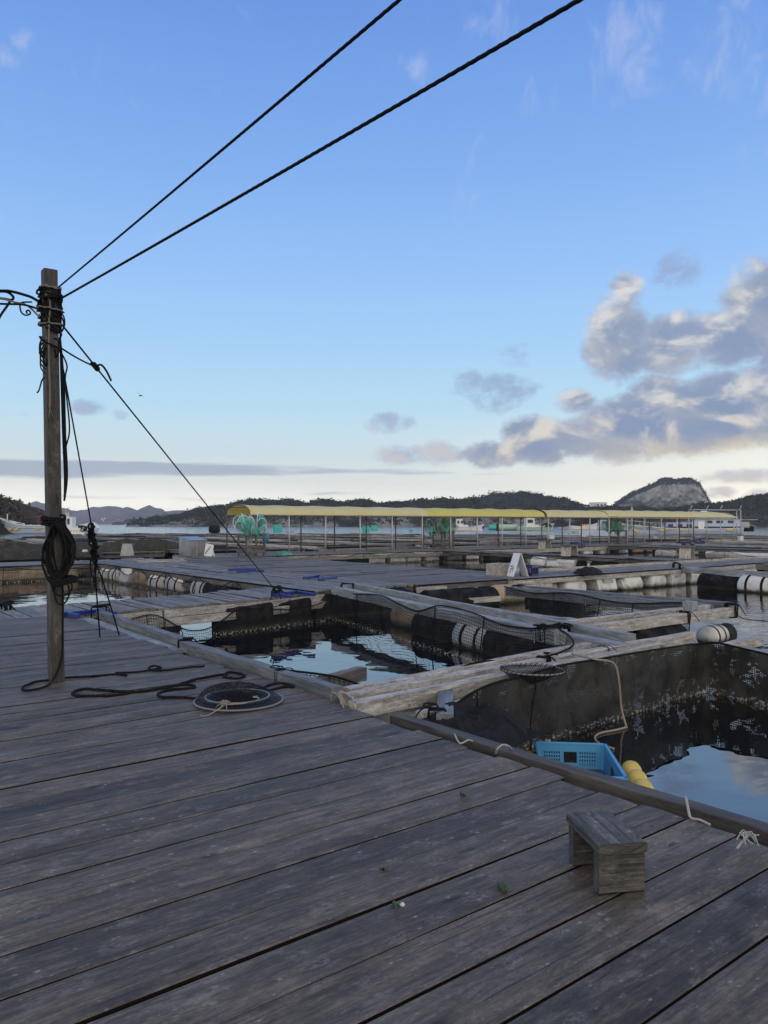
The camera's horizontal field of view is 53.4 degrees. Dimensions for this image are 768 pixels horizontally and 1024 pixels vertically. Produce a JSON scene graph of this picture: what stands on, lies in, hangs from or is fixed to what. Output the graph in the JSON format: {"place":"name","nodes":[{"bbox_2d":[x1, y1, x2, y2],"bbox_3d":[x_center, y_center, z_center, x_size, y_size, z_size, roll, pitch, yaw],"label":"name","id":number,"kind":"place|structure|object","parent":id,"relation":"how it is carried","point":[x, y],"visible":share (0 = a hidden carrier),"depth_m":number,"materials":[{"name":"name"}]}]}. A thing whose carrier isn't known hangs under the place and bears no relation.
{"place":"outdoors","nodes":[
{"label":"outdoors","id":0,"kind":"place"},
{"bbox_2d":[0,497,77,533],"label":"hills","id":1,"kind":"structure","parent":0,"point":[30,513],"depth_m":153.58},
{"bbox_2d":[0,494,42,526],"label":"woodland","id":2,"kind":"object","parent":1,"relation":"on","point":[18,514],"visible":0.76,"depth_m":148.39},
{"bbox_2d":[26,501,170,523],"bbox_3d":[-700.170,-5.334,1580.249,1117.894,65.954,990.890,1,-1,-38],"label":"mountains","id":3,"kind":"structure","parent":0,"point":[111,514],"depth_m":1539.09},
{"bbox_2d":[125,493,598,526],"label":"hills","id":4,"kind":"structure","parent":0,"point":[524,497],"depth_m":445.12,"materials":[{"name":"plant"}]},
{"bbox_2d":[125,490,655,525],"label":"woodland","id":5,"kind":"object","parent":4,"relation":"on","point":[435,503],"visible":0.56,"depth_m":468.91,"materials":[{"name":"green plant"}]},
{"bbox_2d":[0,524,767,822],"bbox_3d":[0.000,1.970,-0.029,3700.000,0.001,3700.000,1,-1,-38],"label":"water","id":6,"kind":"structure","parent":0,"point":[709,749],"depth_m":10.96,"materials":[{"name":"liquid"}]},
{"bbox_2d":[0,514,44,533],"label":"boat","id":7,"kind":"object","parent":6,"relation":"on","point":[13,527],"visible":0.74,"depth_m":140.22,"materials":[{"name":"white paint"}]},
{"bbox_2d":[0,560,94,582],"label":"floating walkway","id":8,"kind":"structure","parent":6,"relation":"on","point":[36,566],"depth_m":25.94,"materials":[{"name":"grey wood"}]},
{"bbox_2d":[0,564,94,582],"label":"pen net","id":9,"kind":"object","parent":6,"relation":"on","point":[8,572],"visible":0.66,"depth_m":25.65,"materials":[{"name":"black fabric"}]},
{"bbox_2d":[0,551,164,568],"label":"fish raft","id":10,"kind":"object","parent":6,"relation":"on","point":[142,554],"visible":0.17,"depth_m":34.10,"materials":[{"name":"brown wood"}]},
{"bbox_2d":[0,541,44,559],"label":"net heap","id":11,"kind":"object","parent":10,"relation":"on","point":[10,550],"visible":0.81,"depth_m":29.93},
{"bbox_2d":[38,541,103,556],"bbox_3d":[-13.569,1.525,32.545,3.096,0.745,2.282,1,-1,-44],"label":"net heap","id":12,"kind":"object","parent":10,"relation":"on","point":[81,546],"visible":0.3,"depth_m":32.24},
{"bbox_2d":[98,538,178,553],"bbox_3d":[-11.808,1.610,37.102,4.742,0.707,1.866,0,-1,-27],"label":"net heap","id":13,"kind":"object","parent":10,"relation":"on","point":[151,544],"visible":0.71,"depth_m":36.48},
{"bbox_2d":[65,507,99,534],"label":"boat","id":14,"kind":"object","parent":6,"relation":"on","point":[73,528],"visible":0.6,"depth_m":119.55,"materials":[{"name":"white paint"}]},
{"bbox_2d":[0,587,414,634],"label":"floating walkway","id":15,"kind":"structure","parent":6,"relation":"on","point":[217,606],"depth_m":13.95,"materials":[{"name":"grey wood"}]},
{"bbox_2d":[64,609,116,618],"bbox_3d":[-4.520,1.546,11.660,0.686,0.060,0.629,1,-1,-38],"label":"hatch frame","id":16,"kind":"object","parent":15,"relation":"on","point":[75,614],"visible":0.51,"depth_m":11.64,"materials":[{"name":"blue paint"}]},
{"bbox_2d":[272,590,315,597],"bbox_3d":[-1.764,1.592,14.768,0.708,0.060,0.817,1,-1,-38],"label":"tarp","id":17,"kind":"object","parent":15,"relation":"on","point":[284,595],"visible":0.95,"depth_m":14.81,"materials":[{"name":"plastic"}]},
{"bbox_2d":[149,545,304,558],"bbox_3d":[-9.195,2.377,40.774,6.909,1.059,7.700,1,-1,-39],"label":"fish raft","id":18,"kind":"object","parent":6,"relation":"on","point":[222,550],"visible":0.07,"depth_m":38.52,"materials":[{"name":"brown wood"}]},
{"bbox_2d":[79,558,413,595],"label":"floating walkway","id":19,"kind":"structure","parent":6,"relation":"on","point":[216,576],"depth_m":21.27,"materials":[{"name":"grey wood"}]},
{"bbox_2d":[96,566,243,603],"bbox_3d":[-6.334,2.186,21.937,0.168,0.912,12.619,1,-1,-38],"label":"pen net","id":20,"kind":"object","parent":19,"relation":"hanging from","point":[138,578],"visible":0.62,"depth_m":22.02,"materials":[{"name":"black fabric"}]},
{"bbox_2d":[207,541,328,544],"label":"fish raft","id":21,"kind":"object","parent":6,"relation":"on","point":[285,542],"visible":0.04,"depth_m":51.82,"materials":[{"name":"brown wood"}]},
{"bbox_2d":[231,537,353,541],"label":"fish raft","id":22,"kind":"object","parent":6,"relation":"on","point":[297,539],"visible":0.06,"depth_m":61.84,"materials":[{"name":"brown wood"}]},
{"bbox_2d":[243,542,415,560],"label":"fish raft","id":23,"kind":"object","parent":6,"relation":"on","point":[338,546],"visible":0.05,"depth_m":42.55,"materials":[{"name":"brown wood"}]},
{"bbox_2d":[158,556,524,605],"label":"floating platform","id":24,"kind":"structure","parent":6,"relation":"on","point":[457,585],"depth_m":21.13,"materials":[{"name":"grey wood"}]},
{"bbox_2d":[486,563,509,575],"bbox_3d":[3.143,1.563,20.849,0.550,0.320,0.450,1,-1,-44],"label":"wooden box","id":25,"kind":"object","parent":24,"relation":"on","point":[497,569],"visible":0.82,"depth_m":20.66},
{"bbox_2d":[274,551,440,563],"bbox_3d":[-0.920,2.394,36.111,9.919,0.911,0.174,1,-1,-38],"label":"pen net","id":26,"kind":"object","parent":6,"relation":"on","point":[383,562],"visible":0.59,"depth_m":36.86,"materials":[{"name":"black fabric"}]},
{"bbox_2d":[298,539,427,544],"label":"fish raft","id":27,"kind":"object","parent":6,"relation":"on","point":[388,541],"visible":0.04,"depth_m":55.35,"materials":[{"name":"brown wood"}]},
{"bbox_2d":[0,616,767,1023],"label":"deck","id":28,"kind":"structure","parent":6,"relation":"on","point":[172,860],"depth_m":3.06,"materials":[{"name":"grey wood"}]},
{"bbox_2d":[41,268,64,682],"bbox_3d":[-2.982,-0.330,6.879,0.192,3.702,0.146,1,-1,-38],"label":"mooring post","id":29,"kind":"object","parent":28,"relation":"on","point":[52,462],"visible":0.84,"depth_m":6.83,"materials":[{"name":"brown wood"}]},
{"bbox_2d":[36,284,64,421],"bbox_3d":[-3.013,-1.419,6.893,0.245,1.230,0.252,0,-1,-27],"label":"rope lashing","id":30,"kind":"object","parent":29,"relation":"attached to","point":[50,309],"visible":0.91,"depth_m":6.81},
{"bbox_2d":[59,337,69,500],"bbox_3d":[-2.880,-0.839,6.892,0.097,1.482,0.054,1,-1,-38],"label":"hanging rope","id":31,"kind":"object","parent":30,"relation":"hanging from","point":[65,440],"visible":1,"depth_m":6.89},
{"bbox_2d":[40,514,77,680],"bbox_3d":[-2.913,0.756,6.821,0.368,1.479,0.216,-1,-1,37],"label":"rope coil","id":32,"kind":"object","parent":29,"relation":"hanging from","point":[61,577],"visible":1,"depth_m":6.78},
{"bbox_2d":[64,372,119,636],"bbox_3d":[-3.227,0.106,8.261,0.221,2.862,2.841,0,-1,-9],"label":"guy rope","id":33,"kind":"object","parent":29,"relation":"attached to","point":[92,539],"visible":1,"depth_m":8.44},
{"bbox_2d":[60,321,286,599],"bbox_3d":[-2.476,-0.034,10.921,0.364,3.267,8.136,0,-1,7],"label":"guy rope","id":34,"kind":"object","parent":29,"relation":"attached to","point":[95,366],"visible":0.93,"depth_m":8.59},
{"bbox_2d":[58,0,401,287],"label":"overhead rope","id":35,"kind":"object","parent":29,"relation":"attached to","point":[342,48],"visible":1,"depth_m":3.64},
{"bbox_2d":[60,0,583,299],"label":"overhead rope","id":36,"kind":"object","parent":29,"relation":"attached to","point":[557,12],"visible":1,"depth_m":3.73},
{"bbox_2d":[21,665,204,691],"bbox_3d":[-2.510,1.512,7.106,1.688,0.026,0.354,1,-1,-42],"label":"rope","id":37,"kind":"object","parent":28,"relation":"on","point":[99,675],"visible":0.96,"depth_m":7.10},
{"bbox_2d":[79,618,186,653],"bbox_3d":[-3.396,1.597,10.019,0.202,0.040,3.801,1,-1,-37],"label":"plank","id":38,"kind":"object","parent":28,"relation":"on","point":[121,630],"visible":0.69,"depth_m":9.91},
{"bbox_2d":[71,671,245,700],"bbox_3d":[-1.772,1.503,6.489,1.518,0.032,0.974,1,-1,-38],"label":"rope","id":39,"kind":"object","parent":28,"relation":"on","point":[169,687],"visible":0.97,"depth_m":6.43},
{"bbox_2d":[193,681,283,716],"bbox_3d":[-1.148,1.457,6.042,0.703,0.119,0.703,0,-1,-22],"label":"hoop net","id":40,"kind":"object","parent":28,"relation":"on","point":[228,698],"visible":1,"depth_m":6.04,"materials":[{"name":"fabric"}]},
{"bbox_2d":[179,641,342,703],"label":"timber beam","id":41,"kind":"structure","parent":28,"relation":"attached to","point":[306,683],"depth_m":7.21,"materials":[{"name":"wood"}]},
{"bbox_2d":[314,666,366,686],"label":"timber beam","id":42,"kind":"structure","parent":41,"relation":"attached to","point":[357,674],"depth_m":7.17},
{"bbox_2d":[390,713,767,846],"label":"timber beam","id":43,"kind":"structure","parent":28,"relation":"attached to","point":[714,817],"depth_m":4.18,"materials":[{"name":"wood"}]},
{"bbox_2d":[566,810,647,894],"bbox_3d":[0.888,1.364,3.072,0.198,0.200,0.324,0,-1,-9],"label":"wooden stool","id":44,"kind":"object","parent":28,"relation":"on","point":[610,846],"visible":1,"depth_m":2.94,"materials":[{"name":"grey wood"}]},
{"bbox_2d":[736,830,758,848],"bbox_3d":[1.552,1.401,3.260,0.092,0.053,0.112,0,-1,25],"label":"rope tie","id":45,"kind":"object","parent":28,"relation":"on","point":[746,834],"visible":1,"depth_m":3.27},
{"bbox_2d":[390,609,414,628],"bbox_3d":[0.578,2.035,14.647,0.620,0.611,1.040,-9,4,-28],"label":"float","id":46,"kind":"object","parent":6,"relation":"on","point":[401,619],"visible":0.21,"depth_m":14.46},
{"bbox_2d":[373,698,460,723],"bbox_3d":[0.270,1.808,6.687,0.860,0.581,0.590,1,3,-41],"label":"float","id":47,"kind":"object","parent":6,"relation":"on","point":[386,717],"visible":0.02,"depth_m":6.33,"materials":[{"name":"plastic"}]},
{"bbox_2d":[343,642,591,691],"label":"timber beam","id":48,"kind":"structure","parent":47,"relation":"on","point":[527,655],"depth_m":7.43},
{"bbox_2d":[372,535,483,538],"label":"fish raft","id":49,"kind":"object","parent":6,"relation":"on","point":[412,536],"visible":0.08,"depth_m":71.79,"materials":[{"name":"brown wood"}]},
{"bbox_2d":[355,541,505,547],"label":"fish raft","id":50,"kind":"object","parent":6,"relation":"on","point":[427,544],"visible":0.04,"depth_m":48.58,"materials":[{"name":"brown wood"}]},
{"bbox_2d":[411,614,456,642],"bbox_3d":[0.968,2.013,13.175,0.600,0.600,1.120,-5,2,-26],"label":"float","id":51,"kind":"object","parent":6,"relation":"on","point":[447,634],"visible":0.28,"depth_m":12.86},
{"bbox_2d":[372,538,499,541],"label":"fish raft","id":52,"kind":"object","parent":6,"relation":"on","point":[455,539],"visible":0.05,"depth_m":59.76,"materials":[{"name":"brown wood"}]},
{"bbox_2d":[172,540,748,563],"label":"floating walkway","id":53,"kind":"structure","parent":6,"relation":"on","point":[598,549],"depth_m":39.64,"materials":[{"name":"grey wood"}]},
{"bbox_2d":[179,536,206,555],"bbox_3d":[-8.381,1.492,33.494,0.786,0.837,1.010,-1,-1,43],"label":"steel box","id":54,"kind":"object","parent":53,"relation":"on","point":[191,545],"visible":0.84,"depth_m":33.23,"materials":[{"name":"silver metal"}]},
{"bbox_2d":[236,534,265,556],"bbox_3d":[-5.722,1.426,32.902,0.970,0.952,0.830,1,-1,-38],"label":"net rack","id":55,"kind":"object","parent":53,"relation":"on","point":[256,546],"visible":0.84,"depth_m":32.68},
{"bbox_2d":[432,532,454,548],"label":"net rack","id":56,"kind":"object","parent":53,"relation":"on","point":[444,541],"visible":0.94,"depth_m":42.15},
{"bbox_2d":[225,504,737,555],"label":"canopy","id":57,"kind":"object","parent":53,"relation":"on","point":[289,511],"visible":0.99,"depth_m":41.84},
{"bbox_2d":[448,519,483,530],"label":"boat","id":58,"kind":"object","parent":6,"relation":"on","point":[462,526],"visible":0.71,"depth_m":192.09,"materials":[{"name":"white paint"}]},
{"bbox_2d":[452,623,533,656],"bbox_3d":[1.660,2.014,11.825,0.624,0.614,1.346,2,-2,-28],"label":"float","id":59,"kind":"object","parent":6,"relation":"on","point":[501,644],"visible":0.4,"depth_m":11.39,"materials":[{"name":"plastic"}]},
{"bbox_2d":[432,540,568,552],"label":"fish raft","id":60,"kind":"object","parent":6,"relation":"on","point":[518,543],"visible":0.06,"depth_m":55.52,"materials":[{"name":"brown wood"}]},
{"bbox_2d":[488,524,516,530],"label":"floating tank","id":61,"kind":"object","parent":6,"relation":"on","point":[509,527],"visible":0.84,"depth_m":204.31,"materials":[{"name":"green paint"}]},
{"bbox_2d":[516,518,553,530],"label":"boat","id":62,"kind":"object","parent":6,"relation":"on","point":[531,526],"visible":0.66,"depth_m":202.37,"materials":[{"name":"white paint"}]},
{"bbox_2d":[529,598,585,617],"bbox_3d":[3.704,2.080,16.331,0.600,0.600,1.120,-8,4,-38],"label":"float","id":63,"kind":"object","parent":6,"relation":"on","point":[559,608],"visible":0.36,"depth_m":15.99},
{"bbox_2d":[505,587,713,609],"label":"timber beam","id":64,"kind":"structure","parent":63,"relation":"on","point":[627,599],"depth_m":14.95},
{"bbox_2d":[504,586,689,630],"bbox_3d":[4.022,2.045,14.236,2.454,0.968,6.024,0,-1,-2],"label":"pen net","id":65,"kind":"object","parent":64,"relation":"attached to","point":[598,607],"visible":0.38,"depth_m":15.39,"materials":[{"name":"black fabric"}]},
{"bbox_2d":[516,585,733,608],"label":"timber beam","id":66,"kind":"structure","parent":63,"relation":"on","point":[718,604],"depth_m":14.37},
{"bbox_2d":[443,550,702,567],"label":"floating walkway","id":67,"kind":"structure","parent":6,"relation":"on","point":[562,562],"depth_m":33.13,"materials":[{"name":"grey wood"}]},
{"bbox_2d":[442,550,647,567],"bbox_3d":[7.183,2.348,33.655,0.189,0.932,13.824,1,-1,-38],"label":"pen net","id":68,"kind":"object","parent":67,"relation":"attached to","point":[591,563],"visible":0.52,"depth_m":34.64,"materials":[{"name":"black fabric"}]},
{"bbox_2d":[678,546,694,558],"bbox_3d":[12.216,1.625,30.827,0.500,0.505,0.750,-1,-1,35],"label":"trestle","id":69,"kind":"object","parent":67,"relation":"on","point":[686,552],"visible":1,"depth_m":30.59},
{"bbox_2d":[503,538,643,543],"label":"fish raft","id":70,"kind":"object","parent":6,"relation":"on","point":[593,541],"visible":0.07,"depth_m":59.11,"materials":[{"name":"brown wood"}]},
{"bbox_2d":[533,741,628,780],"bbox_3d":[1.457,2.076,5.757,0.579,0.442,0.847,0,-1,6],"label":"fish crate","id":71,"kind":"object","parent":6,"relation":"on","point":[603,754],"visible":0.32,"depth_m":6.13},
{"bbox_2d":[457,642,767,749],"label":"pen net","id":72,"kind":"object","parent":6,"relation":"in","point":[701,670],"visible":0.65,"depth_m":7.71,"materials":[{"name":"black fabric"}]},
{"bbox_2d":[422,701,547,746],"bbox_3d":[0.526,1.605,5.750,0.747,0.278,1.548,-1,-1,43],"label":"net heap","id":73,"kind":"object","parent":72,"relation":"on","point":[493,722],"visible":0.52,"depth_m":5.78,"materials":[{"name":"fabric"}]},
{"bbox_2d":[416,675,594,718],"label":"timber beam","id":74,"kind":"structure","parent":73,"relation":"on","point":[423,713],"depth_m":6.10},
{"bbox_2d":[436,683,453,719],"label":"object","id":75,"kind":"structure","parent":74,"relation":"on","point":[445,696],"depth_m":5.94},
{"bbox_2d":[500,663,566,683],"bbox_3d":[1.312,1.442,6.732,0.562,0.149,0.552,1,-1,-38],"label":"landing net","id":76,"kind":"object","parent":74,"relation":"on","point":[504,668],"visible":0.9,"depth_m":6.74,"materials":[{"name":"black fabric"}]},
{"bbox_2d":[571,653,627,749],"bbox_3d":[2.129,1.735,7.150,0.480,0.702,1.015,0,-1,-2],"label":"rope","id":77,"kind":"object","parent":72,"relation":"hanging from","point":[620,701],"visible":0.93,"depth_m":7.40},
{"bbox_2d":[466,556,767,591],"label":"floating walkway","id":78,"kind":"structure","parent":6,"relation":"on","point":[616,577],"depth_m":22.98,"materials":[{"name":"grey wood"}]},
{"bbox_2d":[507,553,527,576],"bbox_3d":[3.566,1.407,20.399,0.477,0.621,0.340,0,-1,-22],"label":"sandwich board","id":79,"kind":"object","parent":78,"relation":"on","point":[517,558],"visible":1,"depth_m":20.36,"materials":[{"name":"white"}]},
{"bbox_2d":[573,566,602,574],"bbox_3d":[5.743,1.630,21.527,0.622,0.211,1.237,-1,-1,40],"label":"net heap","id":80,"kind":"object","parent":78,"relation":"on","point":[585,570],"visible":0.95,"depth_m":21.23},
{"bbox_2d":[565,538,690,541],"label":"fish raft","id":81,"kind":"object","parent":6,"relation":"on","point":[659,540],"visible":0.05,"depth_m":61.47,"materials":[{"name":"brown wood"}]},
{"bbox_2d":[622,760,641,774],"bbox_3d":[1.879,1.970,5.794,0.154,0.154,0.204,0,3,10],"label":"float bead","id":82,"kind":"object","parent":6,"relation":"on","point":[628,766],"visible":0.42,"depth_m":5.75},
{"bbox_2d":[627,769,647,782],"bbox_3d":[1.852,1.967,5.588,0.154,0.154,0.204,0,3,12],"label":"float bead","id":83,"kind":"object","parent":6,"relation":"on","point":[633,775],"visible":0.4,"depth_m":5.55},
{"bbox_2d":[629,624,691,652],"bbox_3d":[4.074,1.988,11.478,1.120,0.600,0.600,1,2,-38],"label":"float","id":84,"kind":"object","parent":6,"relation":"on","point":[658,631],"visible":0.2,"depth_m":11.26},
{"bbox_2d":[565,604,709,623],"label":"timber beam","id":85,"kind":"structure","parent":84,"relation":"on","point":[614,617],"depth_m":11.55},
{"bbox_2d":[682,600,697,611],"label":"wood block","id":86,"kind":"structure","parent":85,"relation":"on","point":[689,605],"depth_m":12.30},
{"bbox_2d":[587,606,740,631],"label":"timber beam","id":87,"kind":"structure","parent":84,"relation":"on","point":[628,625],"depth_m":11.48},
{"bbox_2d":[628,536,736,540],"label":"fish raft","id":88,"kind":"object","parent":6,"relation":"on","point":[704,538],"visible":0.05,"depth_m":66.77,"materials":[{"name":"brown wood"}]},
{"bbox_2d":[607,545,767,558],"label":"floating walkway","id":89,"kind":"structure","parent":6,"relation":"on","point":[747,552],"depth_m":42.73,"materials":[{"name":"grey wood"}]},
{"bbox_2d":[606,547,756,558],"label":"pen net","id":90,"kind":"object","parent":89,"relation":"hanging from","point":[676,553],"visible":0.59,"depth_m":44.07,"materials":[{"name":"black fabric"}]},
{"bbox_2d":[622,507,757,534],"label":"boat","id":91,"kind":"object","parent":6,"relation":"on","point":[713,526],"visible":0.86,"depth_m":128.17,"materials":[{"name":"white paint"}]},
{"bbox_2d":[649,542,767,554],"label":"fish raft","id":92,"kind":"object","parent":6,"relation":"on","point":[730,545],"visible":0.13,"depth_m":47.37,"materials":[{"name":"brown wood"}]},
{"bbox_2d":[688,505,741,535],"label":"pipe frame","id":93,"kind":"object","parent":6,"relation":"on","point":[706,509],"visible":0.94,"depth_m":103.98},
{"bbox_2d":[696,623,736,644],"bbox_3d":[5.516,2.046,12.670,0.679,0.356,0.362,1,-2,-38],"label":"float","id":94,"kind":"object","parent":6,"relation":"on","point":[723,632],"visible":0.8,"depth_m":12.51,"materials":[{"name":"plastic"}]},
{"bbox_2d":[697,573,739,589],"bbox_3d":[10.147,2.178,23.024,0.660,0.660,1.232,13,-8,-33],"label":"float","id":95,"kind":"object","parent":6,"relation":"on","point":[711,581],"visible":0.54,"depth_m":22.83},
{"bbox_2d":[682,566,767,577],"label":"timber beam","id":96,"kind":"structure","parent":95,"relation":"on","point":[717,571],"depth_m":22.80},
{"bbox_2d":[737,575,767,593],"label":"float","id":97,"kind":"object","parent":6,"relation":"on","point":[751,584],"visible":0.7,"depth_m":21.68,"materials":[{"name":"plastic"}]},
{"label":"float","id":98,"kind":"object","parent":6,"relation":"on","visible":0},
{"bbox_2d":[348,643,667,715],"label":"timber beam","id":99,"kind":"structure","parent":98,"relation":"on","point":[382,704],"depth_m":6.36,"materials":[{"name":"wood"}]},
{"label":"float","id":100,"kind":"object","parent":6,"relation":"on","visible":0},
{"bbox_2d":[340,631,694,706],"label":"timber beam","id":101,"kind":"structure","parent":100,"relation":"on","point":[683,638],"depth_m":7.08,"materials":[{"name":"wood"}]},
{"bbox_2d":[331,586,628,647],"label":"timber beam","id":102,"kind":"structure","parent":101,"relation":"on","point":[596,642],"depth_m":11.08,"materials":[{"name":"wood"}]},
{"bbox_2d":[107,593,573,685],"bbox_3d":[-0.709,1.946,11.055,5.235,1.072,7.651,1,-1,-38],"label":"pen net","id":103,"kind":"object","parent":102,"relation":"hanging from","point":[366,613],"visible":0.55,"depth_m":12.24,"materials":[{"name":"black fabric"}]},
{"bbox_2d":[533,622,572,640],"bbox_3d":[2.147,1.530,9.655,0.462,0.242,0.301,0,-1,-23],"label":"rope tie","id":104,"kind":"object","parent":102,"relation":"attached to","point":[560,625],"visible":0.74,"depth_m":9.64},
{"bbox_2d":[347,582,635,641],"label":"timber beam","id":105,"kind":"structure","parent":101,"relation":"on","point":[599,632],"depth_m":11.02,"materials":[{"name":"wood"}]},
{"bbox_2d":[595,636,763,684],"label":"timber beam","id":106,"kind":"structure","parent":100,"relation":"on","point":[753,641],"depth_m":9.81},
{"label":"float","id":107,"kind":"object","parent":6,"relation":"on","visible":0},
{"bbox_2d":[96,610,183,646],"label":"timber beam","id":108,"kind":"structure","parent":107,"relation":"on","point":[162,635],"depth_m":10.02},
{"bbox_2d":[0,0,767,510],"label":"sky","id":109,"kind":"structure","parent":0,"point":[543,269],"materials":[{"name":"blue"}]},
{"bbox_2d":[560,545,578,556],"bbox_3d":[8.036,1.668,33.083,0.500,0.485,0.800,-1,-1,40],"label":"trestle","id":110,"kind":"object","parent":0,"point":[569,550],"visible":1,"depth_m":32.90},
{"bbox_2d":[619,480,707,508],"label":"cliff","id":111,"kind":"structure","parent":0,"point":[670,495],"depth_m":777.35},
{"bbox_2d":[611,476,711,505],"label":"woodland","id":112,"kind":"object","parent":111,"relation":"on","point":[658,482],"visible":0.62,"depth_m":786.97,"materials":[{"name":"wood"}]},
{"bbox_2d":[583,496,767,526],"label":"hills","id":113,"kind":"structure","parent":0,"point":[752,517],"depth_m":380.36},
{"bbox_2d":[569,492,767,525],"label":"woodland","id":114,"kind":"object","parent":113,"relation":"on","point":[732,504],"visible":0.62,"depth_m":404.60,"materials":[{"name":"green plant"}]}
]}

